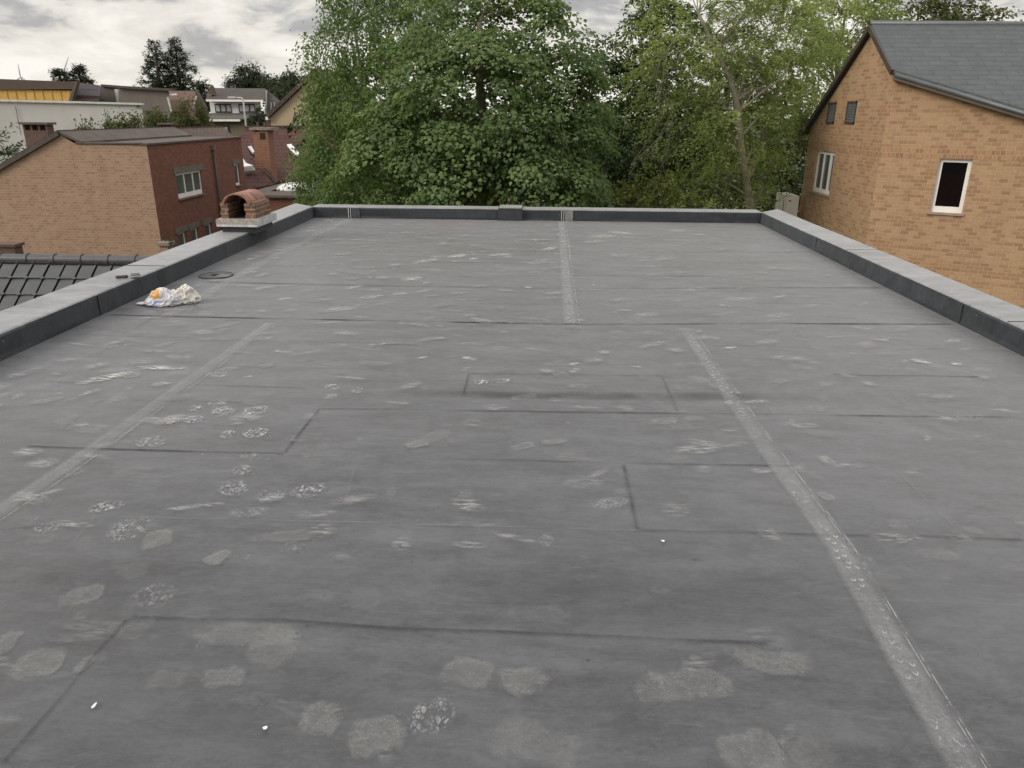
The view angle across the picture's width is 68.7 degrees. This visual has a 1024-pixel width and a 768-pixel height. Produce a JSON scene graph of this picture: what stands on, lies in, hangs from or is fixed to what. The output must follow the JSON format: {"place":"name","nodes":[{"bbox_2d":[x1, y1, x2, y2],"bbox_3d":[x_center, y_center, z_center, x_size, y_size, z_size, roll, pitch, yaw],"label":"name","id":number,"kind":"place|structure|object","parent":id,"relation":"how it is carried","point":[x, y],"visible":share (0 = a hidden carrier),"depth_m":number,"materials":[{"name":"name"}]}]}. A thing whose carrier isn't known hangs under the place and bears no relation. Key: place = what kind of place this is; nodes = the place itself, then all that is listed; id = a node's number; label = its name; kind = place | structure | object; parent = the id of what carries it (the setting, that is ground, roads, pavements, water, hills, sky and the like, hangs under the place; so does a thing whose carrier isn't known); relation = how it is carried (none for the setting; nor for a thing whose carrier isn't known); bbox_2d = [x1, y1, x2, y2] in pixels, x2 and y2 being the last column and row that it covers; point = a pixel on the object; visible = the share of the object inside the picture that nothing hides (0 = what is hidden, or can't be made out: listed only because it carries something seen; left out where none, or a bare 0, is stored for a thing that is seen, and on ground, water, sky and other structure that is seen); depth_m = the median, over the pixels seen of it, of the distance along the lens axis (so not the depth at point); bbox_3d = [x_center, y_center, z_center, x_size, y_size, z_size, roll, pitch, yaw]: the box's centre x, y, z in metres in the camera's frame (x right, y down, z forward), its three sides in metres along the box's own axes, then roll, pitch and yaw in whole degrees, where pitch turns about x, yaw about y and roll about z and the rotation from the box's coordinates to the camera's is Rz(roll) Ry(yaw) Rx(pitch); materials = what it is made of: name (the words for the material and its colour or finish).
{"place":"outdoors","nodes":[
{"label":"outdoors","id":0,"kind":"place"},
{"bbox_2d":[0,242,24,253],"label":"boundary wall","id":1,"kind":"structure","parent":0,"point":[11,247],"depth_m":24.62,"materials":[{"name":"brown brick"}]},
{"bbox_2d":[0,99,143,162],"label":"pale building","id":2,"kind":"structure","parent":0,"point":[62,114],"depth_m":44.23,"materials":[{"name":"white paint"}]},
{"bbox_2d":[176,126,231,136],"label":"hipped roof house","id":3,"kind":"structure","parent":0,"point":[212,131],"depth_m":50.38,"materials":[{"name":"brown brick"}]},
{"bbox_2d":[206,85,265,135],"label":"white house","id":4,"kind":"structure","parent":0,"point":[227,112],"depth_m":87.29,"materials":[{"name":"paint"}]},
{"bbox_2d":[214,125,229,132],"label":"window","id":5,"kind":"structure","parent":4,"relation":"in","point":[226,126],"depth_m":84.83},
{"bbox_2d":[214,104,231,112],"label":"window","id":6,"kind":"structure","parent":4,"relation":"in","point":[219,108],"depth_m":87.50,"materials":[{"name":"glass"}]},
{"bbox_2d":[238,104,254,112],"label":"window","id":7,"kind":"structure","parent":4,"relation":"in","point":[251,107],"depth_m":87.37,"materials":[{"name":"glass"}]},
{"bbox_2d":[225,122,365,204],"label":"red roof house","id":8,"kind":"structure","parent":0,"point":[264,147],"depth_m":41.64,"materials":[{"name":"brick"}]},
{"bbox_2d":[265,69,377,125],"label":"cream house","id":9,"kind":"structure","parent":0,"point":[281,111],"depth_m":54.98,"materials":[{"name":"brown tile"}]},
{"bbox_2d":[0,0,1023,117],"label":"sky","id":10,"kind":"structure","parent":0,"point":[109,37],"materials":[{"name":"grey"}]},
{"bbox_2d":[264,115,806,216],"bbox_3d":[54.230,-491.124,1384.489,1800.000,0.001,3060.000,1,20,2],"label":"ground","id":11,"kind":"structure","parent":0,"point":[731,198],"depth_m":168.47,"materials":[{"name":"green plant"}]},
{"bbox_2d":[0,122,25,161],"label":"edge tree","id":12,"kind":"object","parent":11,"relation":"on","point":[10,152],"visible":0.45,"depth_m":34.83,"materials":[{"name":"green plant"}]},
{"bbox_2d":[0,79,79,102],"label":"yellow building","id":13,"kind":"structure","parent":11,"relation":"on","point":[37,90],"depth_m":60.95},
{"bbox_2d":[48,68,72,81],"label":"conifer tree","id":14,"kind":"object","parent":11,"relation":"on","point":[56,72],"visible":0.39,"depth_m":94.06,"materials":[{"name":"green plant"}]},
{"bbox_2d":[0,253,149,310],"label":"tiled roof house","id":15,"kind":"structure","parent":11,"relation":"on","point":[25,277],"depth_m":11.41,"materials":[{"name":"black tile"}]},
{"bbox_2d":[67,62,96,83],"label":"conifer tree","id":16,"kind":"object","parent":11,"relation":"on","point":[78,70],"visible":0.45,"depth_m":95.96,"materials":[{"name":"green plant"}]},
{"bbox_2d":[72,115,99,129],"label":"garden bush","id":17,"kind":"object","parent":11,"relation":"on","point":[85,122],"visible":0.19,"depth_m":40.40,"materials":[{"name":"green plant"}]},
{"bbox_2d":[75,82,101,103],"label":"dark roof house","id":18,"kind":"structure","parent":11,"relation":"on","point":[86,92],"depth_m":65.80,"materials":[{"name":"brick"}]},
{"bbox_2d":[100,84,119,101],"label":"grey gabled house","id":19,"kind":"structure","parent":11,"relation":"on","point":[109,93],"depth_m":68.41,"materials":[{"name":"stone"}]},
{"bbox_2d":[0,122,245,255],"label":"terraced house","id":20,"kind":"structure","parent":11,"relation":"on","point":[123,191],"depth_m":30.29,"materials":[{"name":"beige brick"}]},
{"bbox_2d":[178,232,184,245],"bbox_3d":[-14.246,-5.904,32.315,0.060,1.250,0.700,1,20,2],"label":"window","id":21,"kind":"structure","parent":20,"relation":"in","point":[181,238],"depth_m":32.29,"materials":[{"name":"white plastic"}]},
{"bbox_2d":[175,170,201,197],"bbox_3d":[-14.171,-8.757,32.809,0.064,1.019,2.480,1,20,2],"label":"window","id":22,"kind":"structure","parent":20,"relation":"in","point":[188,183],"depth_m":32.84,"materials":[{"name":"white plastic"}]},
{"bbox_2d":[191,228,197,240],"bbox_3d":[-14.201,-6.319,33.467,0.060,1.250,0.700,1,20,2],"label":"window","id":23,"kind":"structure","parent":20,"relation":"in","point":[193,231],"depth_m":33.42,"materials":[{"name":"white plastic"}]},
{"bbox_2d":[204,223,210,235],"bbox_3d":[-14.147,-6.813,34.837,0.060,1.250,0.700,1,20,2],"label":"window","id":24,"kind":"structure","parent":20,"relation":"in","point":[207,227],"depth_m":34.81,"materials":[{"name":"white plastic"}]},
{"bbox_2d":[234,164,239,184],"bbox_3d":[-13.973,-10.595,37.909,0.060,1.019,0.600,1,20,2],"label":"window","id":25,"kind":"structure","parent":20,"relation":"in","point":[235,165],"depth_m":38.01,"materials":[{"name":"white plastic"}]},
{"bbox_2d":[97,104,154,128],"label":"garden bush","id":26,"kind":"object","parent":11,"relation":"on","point":[119,124],"visible":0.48,"depth_m":40.15,"materials":[{"name":"green plant"}]},
{"bbox_2d":[116,85,175,125],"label":"wide grey house","id":27,"kind":"structure","parent":11,"relation":"on","point":[147,96],"depth_m":62.75,"materials":[{"name":"grey paint"}]},
{"bbox_2d":[134,103,178,126],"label":"garden bush","id":28,"kind":"object","parent":11,"relation":"on","point":[153,120],"visible":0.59,"depth_m":43.98,"materials":[{"name":"green plant"}]},
{"bbox_2d":[132,39,183,95],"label":"conifer tree","id":29,"kind":"object","parent":11,"relation":"on","point":[159,65],"visible":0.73,"depth_m":97.14,"materials":[{"name":"green plant"}]},
{"bbox_2d":[156,241,174,252],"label":"gate pier","id":30,"kind":"structure","parent":11,"relation":"on","point":[165,245],"depth_m":29.05,"materials":[{"name":"beige brick"}]},
{"bbox_2d":[146,37,212,93],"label":"conifer tree","id":31,"kind":"object","parent":11,"relation":"on","point":[183,77],"visible":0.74,"depth_m":98.67,"materials":[{"name":"green plant"}]},
{"bbox_2d":[169,89,208,126],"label":"brown roof house","id":32,"kind":"structure","parent":11,"relation":"on","point":[173,97],"depth_m":72.21,"materials":[{"name":"brick"}]},
{"bbox_2d":[171,88,213,126],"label":"garden bush","id":33,"kind":"object","parent":11,"relation":"on","point":[201,113],"visible":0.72,"depth_m":56.99,"materials":[{"name":"green plant"}]},
{"bbox_2d":[196,81,210,123],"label":"conifer tree","id":34,"kind":"object","parent":11,"relation":"on","point":[201,88],"visible":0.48,"depth_m":94.15,"materials":[{"name":"green plant"}]},
{"bbox_2d":[228,96,246,125],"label":"street lamp","id":35,"kind":"object","parent":11,"relation":"on","point":[243,107],"visible":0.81,"depth_m":58.90,"materials":[{"name":"grey metal"}]},
{"bbox_2d":[220,57,271,106],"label":"skyline tree","id":36,"kind":"object","parent":11,"relation":"on","point":[242,79],"visible":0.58,"depth_m":111.63,"materials":[{"name":"green plant"}]},
{"bbox_2d":[244,104,267,125],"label":"garden bush","id":37,"kind":"object","parent":11,"relation":"on","point":[262,115],"visible":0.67,"depth_m":66.28,"materials":[{"name":"green plant"}]},
{"bbox_2d":[251,71,291,104],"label":"skyline tree","id":38,"kind":"object","parent":11,"relation":"on","point":[274,81],"visible":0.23,"depth_m":107.98,"materials":[{"name":"green plant"}]},
{"bbox_2d":[265,90,279,113],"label":"slate gable house","id":39,"kind":"structure","parent":11,"relation":"on","point":[271,101],"depth_m":92.74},
{"bbox_2d":[261,68,307,112],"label":"skyline tree","id":40,"kind":"object","parent":11,"relation":"on","point":[286,79],"visible":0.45,"depth_m":100.13,"materials":[{"name":"green plant"}]},
{"bbox_2d":[258,182,356,211],"bbox_3d":[-9.379,-7.110,34.716,4.057,4.368,5.800,1,20,2],"label":"flat extension","id":41,"kind":"object","parent":11,"relation":"on","point":[280,199],"visible":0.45,"depth_m":31.75,"materials":[{"name":"red brick"}]},
{"bbox_2d":[266,0,461,205],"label":"birch tree","id":42,"kind":"object","parent":11,"relation":"on","point":[340,76],"visible":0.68,"depth_m":17.78,"materials":[{"name":"green plant"}]},
{"bbox_2d":[283,69,452,205],"bbox_3d":[-5.527,-8.453,31.429,8.493,9.233,6.216,1,20,2],"label":"woodland tree","id":43,"kind":"object","parent":11,"relation":"on","point":[289,129],"visible":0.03,"depth_m":30.06,"materials":[{"name":"green plant"}]},
{"bbox_2d":[310,0,625,207],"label":"maple tree","id":44,"kind":"object","parent":11,"relation":"on","point":[476,159],"visible":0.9,"depth_m":15.01,"materials":[{"name":"green plant"}]},
{"bbox_2d":[401,51,563,206],"bbox_3d":[-1.236,-9.281,32.453,9.354,10.158,7.067,1,20,2],"label":"woodland tree","id":45,"kind":"object","parent":11,"relation":"on","point":[475,99],"visible":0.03,"depth_m":30.51,"materials":[{"name":"green plant"}]},
{"bbox_2d":[0,189,1023,767],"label":"flat roof building","id":46,"kind":"structure","parent":11,"relation":"on","point":[372,487],"depth_m":3.19,"materials":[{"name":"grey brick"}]},
{"bbox_2d":[115,273,140,278],"bbox_3d":[-3.349,-0.940,6.542,0.201,0.040,0.058,-8,22,-23],"label":"seam roller","id":47,"kind":"object","parent":46,"relation":"on","point":[134,275],"visible":1,"depth_m":6.53,"materials":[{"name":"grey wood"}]},
{"bbox_2d":[136,287,181,306],"bbox_3d":[-2.989,-0.746,6.319,0.395,0.152,0.184,1,20,2],"label":"plastic bag","id":48,"kind":"object","parent":46,"relation":"on","point":[161,297],"visible":1,"depth_m":6.26,"materials":[{"name":"white plastic"}]},
{"bbox_2d":[171,284,201,303],"bbox_3d":[-2.791,-0.773,6.396,0.248,0.153,0.196,-9,22,-24],"label":"crumpled cloth","id":49,"kind":"object","parent":46,"relation":"on","point":[186,294],"visible":0.87,"depth_m":6.34,"materials":[{"name":"white fabric"}]},
{"bbox_2d":[545,85,712,208],"bbox_3d":[5.046,-8.694,33.140,7.796,8.675,5.755,1,20,2],"label":"woodland tree","id":50,"kind":"object","parent":11,"relation":"on","point":[648,156],"visible":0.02,"depth_m":31.89,"materials":[{"name":"green plant"}]},
{"bbox_2d":[599,158,692,208],"bbox_3d":[3.020,-1.991,17.780,2.030,6.435,1.220,-3,20,-10],"label":"ivy shrub","id":51,"kind":"object","parent":11,"relation":"on","point":[624,196],"visible":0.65,"depth_m":16.87,"materials":[{"name":"green plant"}]},
{"bbox_2d":[565,0,733,207],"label":"dark tree","id":52,"kind":"object","parent":11,"relation":"on","point":[617,171],"visible":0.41,"depth_m":23.42,"materials":[{"name":"green plant"}]},
{"bbox_2d":[643,35,820,215],"bbox_3d":[9.744,-9.026,31.502,9.258,10.513,6.937,1,20,2],"label":"woodland tree","id":53,"kind":"object","parent":11,"relation":"on","point":[790,180],"visible":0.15,"depth_m":29.96,"materials":[{"name":"green plant"}]},
{"bbox_2d":[670,166,801,211],"bbox_3d":[6.553,-3.256,21.771,2.913,6.174,8.543,10,22,24],"label":"hedge shrub","id":54,"kind":"object","parent":11,"relation":"on","point":[694,204],"visible":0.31,"depth_m":18.79,"materials":[{"name":"green plant"}]},
{"bbox_2d":[607,0,875,211],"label":"ash tree","id":55,"kind":"object","parent":11,"relation":"on","point":[745,166],"visible":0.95,"depth_m":19.32,"materials":[{"name":"green plant"}]},
{"bbox_2d":[793,104,812,192],"bbox_3d":[8.586,-4.568,23.197,0.621,7.693,0.778,-3,20,-9],"label":"creeper shrub","id":56,"kind":"object","parent":11,"relation":"on","point":[799,133],"visible":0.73,"depth_m":22.17,"materials":[{"name":"green plant"}]},
{"bbox_2d":[771,0,914,114],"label":"airy tree","id":57,"kind":"object","parent":11,"relation":"on","point":[871,12],"visible":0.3,"depth_m":27.31,"materials":[{"name":"green plant"}]},
{"bbox_2d":[852,0,994,37],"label":"orchard tree","id":58,"kind":"object","parent":11,"relation":"on","point":[939,9],"visible":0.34,"depth_m":31.52,"materials":[{"name":"green plant"}]},
{"bbox_2d":[938,0,1023,20],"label":"orchard tree","id":59,"kind":"object","parent":11,"relation":"on","point":[998,11],"visible":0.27,"depth_m":32.39,"materials":[{"name":"green plant"}]},
{"bbox_2d":[798,20,1023,308],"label":"brick house","id":60,"kind":"structure","parent":0,"point":[915,147],"depth_m":16.71,"materials":[{"name":"brown brick"}]},
{"bbox_2d":[775,192,799,216],"bbox_3d":[8.243,-5.048,22.368,0.521,1.210,1.112,1,20,2],"label":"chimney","id":61,"kind":"object","parent":60,"relation":"attached to","point":[786,204],"visible":0.4,"depth_m":21.81,"materials":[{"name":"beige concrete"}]},
{"bbox_2d":[813,151,834,194],"bbox_3d":[8.544,-5.769,20.423,0.064,1.090,1.380,1,20,2],"label":"window","id":62,"kind":"structure","parent":60,"relation":"in","point":[825,160],"depth_m":20.50,"materials":[{"name":"white plastic"}]},
{"bbox_2d":[930,159,972,213],"bbox_3d":[9.705,-4.380,16.572,0.625,1.150,0.060,12,23,28],"label":"window","id":63,"kind":"structure","parent":60,"relation":"in","point":[952,178],"depth_m":16.56,"materials":[{"name":"white plastic"}]}
]}

